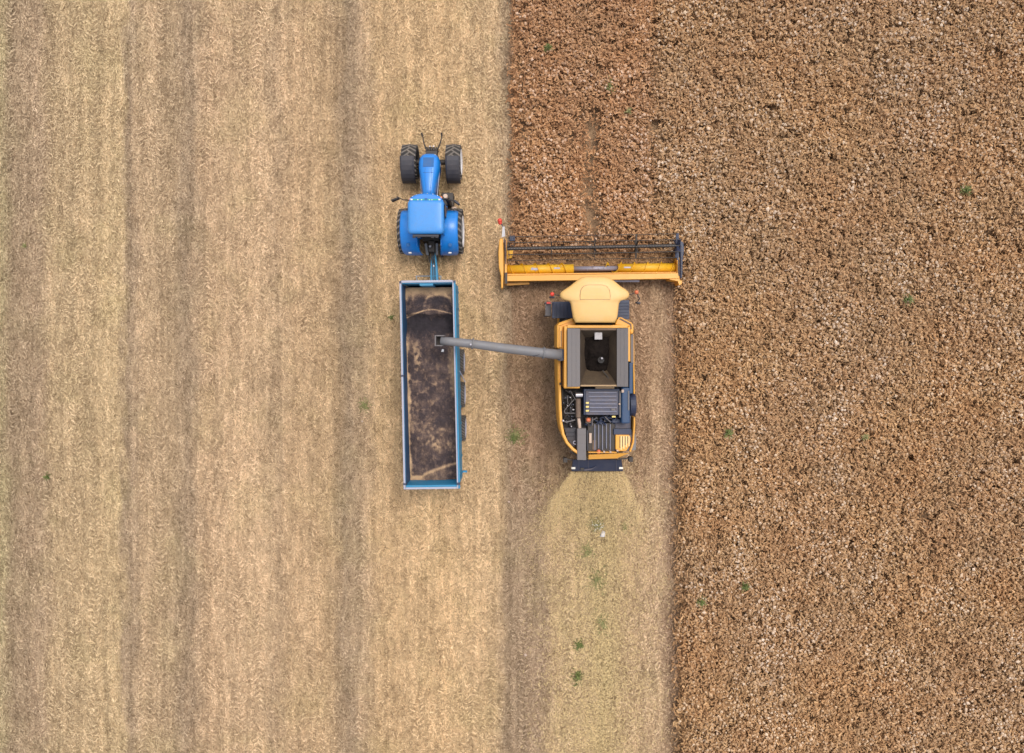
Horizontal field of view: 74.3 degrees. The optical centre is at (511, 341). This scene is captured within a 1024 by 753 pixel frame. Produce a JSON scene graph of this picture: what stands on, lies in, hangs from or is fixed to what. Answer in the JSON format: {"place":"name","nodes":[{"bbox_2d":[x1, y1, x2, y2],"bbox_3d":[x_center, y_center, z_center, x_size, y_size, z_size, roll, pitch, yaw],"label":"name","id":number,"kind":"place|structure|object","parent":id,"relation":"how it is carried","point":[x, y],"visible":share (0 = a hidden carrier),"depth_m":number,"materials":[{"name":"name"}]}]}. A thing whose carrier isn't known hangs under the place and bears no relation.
{"place":"outdoors","nodes":[
{"label":"outdoors","id":0,"kind":"place"},
{"bbox_2d":[0,0,686,752],"bbox_3d":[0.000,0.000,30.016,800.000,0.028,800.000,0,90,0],"label":"field ground","id":1,"kind":"structure","parent":0,"point":[176,444],"depth_m":30.02,"materials":[{"name":"beige plant"}]},
{"bbox_2d":[356,397,374,412],"bbox_3d":[-6.582,2.785,29.889,0.737,0.169,0.858,-45,90,0],"label":"weed plant","id":2,"kind":"object","parent":1,"relation":"on","point":[364,405],"visible":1,"depth_m":29.89,"materials":[{"name":"plant"}]},
{"bbox_2d":[391,133,463,263],"bbox_3d":[-3.522,-6.183,28.511,2.870,2.976,5.771,0,90,0],"label":"tractor","id":3,"kind":"object","parent":1,"relation":"on","point":[430,217],"visible":1,"depth_m":28.15,"materials":[{"name":"metal"}]},
{"bbox_2d":[399,252,466,488],"bbox_3d":[-3.234,0.967,28.485,2.666,3.030,9.929,0,90,0],"label":"grain trailer","id":4,"kind":"object","parent":1,"relation":"on","point":[460,386],"visible":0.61,"depth_m":27.30,"materials":[{"name":"teal paint"}]},
{"bbox_2d":[405,287,456,479],"bbox_3d":[-3.296,1.773,27.866,2.029,0.631,7.985,-1,90,0],"label":"seed load","id":5,"kind":"object","parent":4,"relation":"in","point":[431,398],"visible":0.94,"depth_m":27.92},
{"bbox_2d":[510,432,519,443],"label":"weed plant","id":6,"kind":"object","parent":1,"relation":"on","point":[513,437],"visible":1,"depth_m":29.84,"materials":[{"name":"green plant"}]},
{"bbox_2d":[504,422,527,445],"bbox_3d":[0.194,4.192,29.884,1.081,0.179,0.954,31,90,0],"label":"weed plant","id":7,"kind":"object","parent":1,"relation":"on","point":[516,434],"visible":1,"depth_m":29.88,"materials":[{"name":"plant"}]},
{"bbox_2d":[435,218,683,470],"bbox_3d":[1.877,-0.450,27.945,9.108,4.109,11.067,18,90,0],"label":"combine harvester","id":8,"kind":"object","parent":1,"relation":"on","point":[596,411],"visible":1,"depth_m":27.19,"materials":[{"name":"metal"}]},
{"bbox_2d":[507,248,674,265],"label":"cut stalks","id":9,"kind":"object","parent":8,"relation":"in","point":[591,262],"visible":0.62,"depth_m":29.60,"materials":[{"name":"brown plant"}]},
{"bbox_2d":[585,336,608,371],"bbox_3d":[3.391,0.632,26.924,1.389,0.695,2.058,0,90,0],"label":"harvested grain","id":10,"kind":"object","parent":8,"relation":"in","point":[595,349],"visible":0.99,"depth_m":26.93},
{"bbox_2d":[570,668,584,686],"bbox_3d":[2.851,14.880,29.876,0.649,0.189,0.835,13,90,0],"label":"weed plant","id":11,"kind":"object","parent":1,"relation":"on","point":[577,675],"visible":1,"depth_m":29.86,"materials":[{"name":"green plant"}]},
{"bbox_2d":[573,638,584,650],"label":"weed plant","id":12,"kind":"object","parent":1,"relation":"on","point":[578,644],"visible":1,"depth_m":29.86,"materials":[{"name":"green plant"}]},
{"bbox_2d":[491,464,669,752],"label":"chaff","id":13,"kind":"object","parent":1,"relation":"on","point":[595,511],"visible":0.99,"depth_m":29.89,"materials":[{"name":"beige plant"}]},
{"bbox_2d":[575,540,595,561],"bbox_3d":[3.278,9.242,29.879,0.962,0.194,0.894,18,90,0],"label":"weed plant","id":14,"kind":"object","parent":1,"relation":"on","point":[587,552],"visible":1,"depth_m":29.88,"materials":[{"name":"plant"}]},
{"bbox_2d":[585,516,604,531],"bbox_3d":[3.711,8.060,29.778,0.966,0.383,0.805,0,90,0],"label":"weed plant","id":15,"kind":"object","parent":1,"relation":"on","point":[598,524],"visible":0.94,"depth_m":29.78,"materials":[{"name":"beige plant"}]},
{"bbox_2d":[582,559,610,598],"bbox_3d":[3.719,10.523,29.874,1.411,0.192,1.616,-43,90,0],"label":"weed plant","id":16,"kind":"object","parent":1,"relation":"on","point":[597,579],"visible":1,"depth_m":29.88,"materials":[{"name":"beige plant"}]},
{"bbox_2d":[591,608,612,636],"bbox_3d":[3.983,12.452,29.895,1.000,0.157,1.298,0,90,0],"label":"weed plant","id":17,"kind":"object","parent":1,"relation":"on","point":[602,623],"visible":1,"depth_m":29.89,"materials":[{"name":"beige plant"}]},
{"bbox_2d":[620,516,632,533],"bbox_3d":[5.048,8.116,29.900,0.575,0.154,0.841,0,90,0],"label":"weed plant","id":18,"kind":"object","parent":1,"relation":"on","point":[625,527],"visible":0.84,"depth_m":29.89,"materials":[{"name":"beige plant"}]},
{"bbox_2d":[514,0,1023,752],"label":"soil","id":19,"kind":"structure","parent":0,"point":[590,188],"depth_m":29.99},
{"bbox_2d":[544,43,553,50],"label":"weed plant","id":20,"kind":"object","parent":19,"relation":"on","point":[548,47],"visible":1,"depth_m":29.23,"materials":[{"name":"green plant"}]},
{"bbox_2d":[604,78,616,97],"bbox_3d":[4.253,-11.026,29.554,0.600,0.829,1.030,0,90,0],"label":"weed plant","id":21,"kind":"object","parent":19,"relation":"on","point":[609,84],"visible":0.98,"depth_m":29.27,"materials":[{"name":"green plant"}]},
{"bbox_2d":[697,595,706,608],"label":"weed plant","id":22,"kind":"object","parent":19,"relation":"on","point":[701,602],"visible":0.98,"depth_m":29.14,"materials":[{"name":"green plant"}]},
{"bbox_2d":[724,427,733,438],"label":"weed plant","id":23,"kind":"object","parent":19,"relation":"on","point":[729,432],"visible":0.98,"depth_m":29.14,"materials":[{"name":"green plant"}]},
{"bbox_2d":[738,581,749,592],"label":"weed plant","id":24,"kind":"object","parent":19,"relation":"on","point":[745,587],"visible":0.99,"depth_m":29.15,"materials":[{"name":"green plant"}]},
{"bbox_2d":[500,0,1023,752],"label":"standing crop","id":25,"kind":"object","parent":19,"relation":"on","point":[830,658],"visible":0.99,"depth_m":29.39,"materials":[{"name":"brown plant"}]},
{"bbox_2d":[903,293,914,305],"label":"weed plant","id":26,"kind":"object","parent":19,"relation":"on","point":[909,299],"visible":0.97,"depth_m":29.17,"materials":[{"name":"green plant"}]},
{"bbox_2d":[960,185,971,195],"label":"weed plant","id":27,"kind":"object","parent":19,"relation":"on","point":[966,189],"visible":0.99,"depth_m":29.14,"materials":[{"name":"green plant"}]},
{"bbox_2d":[861,434,869,439],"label":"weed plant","id":28,"kind":"object","parent":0,"point":[866,436],"visible":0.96,"depth_m":29.19,"materials":[{"name":"beige plant"}]}
]}

